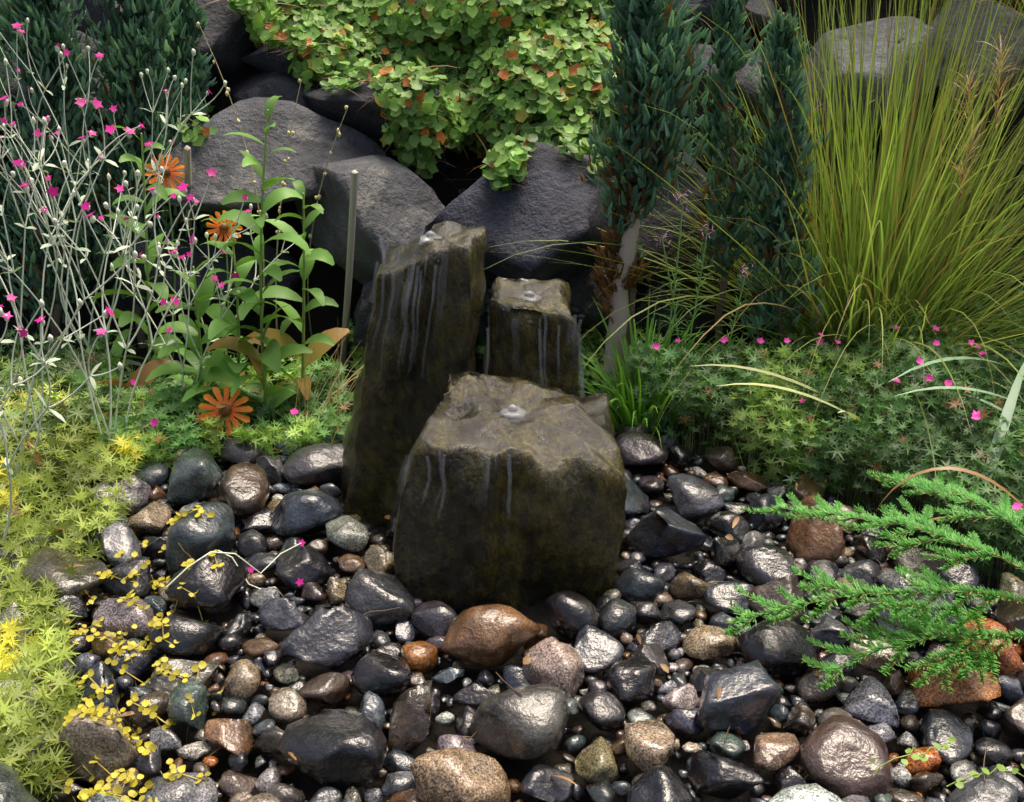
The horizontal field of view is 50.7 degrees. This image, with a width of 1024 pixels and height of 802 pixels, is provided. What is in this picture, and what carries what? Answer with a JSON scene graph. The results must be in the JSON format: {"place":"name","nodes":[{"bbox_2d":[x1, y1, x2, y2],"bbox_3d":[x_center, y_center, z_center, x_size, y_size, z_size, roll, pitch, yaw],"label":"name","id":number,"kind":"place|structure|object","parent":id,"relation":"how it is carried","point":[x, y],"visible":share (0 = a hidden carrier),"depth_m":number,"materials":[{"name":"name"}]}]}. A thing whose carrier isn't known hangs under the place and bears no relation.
{"place":"outdoors","nodes":[
{"label":"outdoors","id":0,"kind":"place"},
{"bbox_2d":[0,330,1023,801],"bbox_3d":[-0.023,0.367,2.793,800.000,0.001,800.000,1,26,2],"label":"ground","id":1,"kind":"structure","parent":0,"point":[1010,736],"depth_m":2.36,"materials":[{"name":"grey stone"}]},
{"bbox_2d":[0,343,172,801],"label":"golden sedum","id":2,"kind":"object","parent":1,"relation":"on","point":[39,777],"visible":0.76,"depth_m":2.68,"materials":[{"name":"yellow plant"}]},
{"bbox_2d":[0,0,220,357],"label":"conifer","id":3,"kind":"object","parent":1,"relation":"on","point":[140,32],"visible":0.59,"depth_m":3.60,"materials":[{"name":"green plant"}]},
{"bbox_2d":[0,10,305,597],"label":"rose campion","id":4,"kind":"object","parent":1,"relation":"on","point":[53,192],"visible":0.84,"depth_m":2.93,"materials":[{"name":"plant"}]},
{"bbox_2d":[145,153,252,466],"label":"helenium flowers","id":5,"kind":"object","parent":1,"relation":"on","point":[229,409],"visible":0.81,"depth_m":3.42,"materials":[{"name":"orange plant"}]},
{"bbox_2d":[50,96,353,444],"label":"leafy perennials","id":6,"kind":"object","parent":1,"relation":"on","point":[279,345],"visible":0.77,"depth_m":3.22,"materials":[{"name":"green plant"}]},
{"bbox_2d":[184,145,357,372],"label":"garden stakes","id":7,"kind":"object","parent":1,"relation":"on","point":[351,227],"visible":0.65,"depth_m":3.43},
{"bbox_2d":[196,22,362,445],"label":"grass blades","id":8,"kind":"object","parent":1,"relation":"on","point":[290,133],"depth_m":3.33,"materials":[{"name":"green plant"}]},
{"bbox_2d":[174,0,629,191],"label":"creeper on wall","id":9,"kind":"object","parent":1,"relation":"on","point":[397,47],"visible":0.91,"depth_m":3.81,"materials":[{"name":"green plant"}]},
{"bbox_2d":[341,221,626,614],"bbox_3d":[-0.106,0.026,2.667,0.756,0.843,0.699,1,26,2],"label":"stone fountain","id":10,"kind":"object","parent":1,"relation":"on","point":[544,524],"visible":0.97,"depth_m":2.54,"materials":[{"name":"grey stone"}]},
{"bbox_2d":[373,230,582,480],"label":"fountain water","id":11,"kind":"structure","parent":10,"relation":"on","point":[514,413],"depth_m":2.58,"materials":[{"name":"white liquid"}]},
{"bbox_2d":[0,0,1023,346],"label":"boulders","id":12,"kind":"object","parent":1,"relation":"on","point":[398,204],"visible":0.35,"depth_m":3.71,"materials":[{"name":"grey stone"}]},
{"bbox_2d":[878,0,1023,24],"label":"ornamental grass","id":13,"kind":"object","parent":12,"relation":"on","point":[930,6],"depth_m":4.15,"materials":[{"name":"green plant"}]},
{"bbox_2d":[0,281,1023,590],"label":"ground cover plants","id":14,"kind":"object","parent":1,"relation":"on","point":[958,441],"visible":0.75,"depth_m":3.07,"materials":[{"name":"green plant"}]},
{"bbox_2d":[34,505,1023,801],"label":"creeping jenny","id":15,"kind":"object","parent":1,"relation":"on","point":[100,787],"visible":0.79,"depth_m":2.11,"materials":[{"name":"yellow plant"}]},
{"bbox_2d":[61,444,1018,784],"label":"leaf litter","id":16,"kind":"object","parent":1,"relation":"on","point":[663,666],"visible":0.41,"depth_m":2.22,"materials":[{"name":"brown plant"}]},
{"bbox_2d":[577,191,754,448],"bbox_3d":[0.359,-0.226,3.179,0.624,0.731,0.654,12,29,24],"label":"grass clump","id":17,"kind":"object","parent":1,"relation":"on","point":[628,406],"visible":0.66,"depth_m":3.25,"materials":[{"name":"green plant"}]},
{"bbox_2d":[579,0,832,403],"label":"conifer","id":18,"kind":"object","parent":1,"relation":"on","point":[661,72],"visible":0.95,"depth_m":3.22,"materials":[{"name":"green plant"}]},
{"bbox_2d":[466,0,1023,544],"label":"ornamental grass","id":19,"kind":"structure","parent":1,"relation":"on","point":[946,262],"depth_m":3.45,"materials":[{"name":"green plant"}]},
{"bbox_2d":[695,356,1023,561],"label":"iris leaves","id":20,"kind":"object","parent":1,"relation":"on","point":[1008,408],"visible":0.84,"depth_m":2.85,"materials":[{"name":"plant"}]},
{"bbox_2d":[722,460,1023,692],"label":"spruce bough","id":21,"kind":"object","parent":1,"relation":"on","point":[917,631],"visible":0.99,"depth_m":2.23,"materials":[{"name":"green plant"}]},
{"bbox_2d":[0,0,1023,349],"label":"soil bank","id":22,"kind":"structure","parent":0,"point":[328,280],"depth_m":4.02,"materials":[{"name":"black soil"}]},
{"bbox_2d":[919,0,1023,74],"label":"ornamental grass","id":23,"kind":"object","parent":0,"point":[1021,13],"depth_m":3.87,"materials":[{"name":"green plant"}]},
{"bbox_3d":[-0.003,-0.674,3.954,0.733,0.471,0.908,1,26,2],"label":"rubble at the foot of the wall","id":24,"kind":"object","parent":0,"visible":0},
{"bbox_2d":[451,189,596,317],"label":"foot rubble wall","id":25,"kind":"structure","parent":24,"relation":"on","point":[490,277],"depth_m":3.68,"materials":[{"name":"black stone"}]}
]}

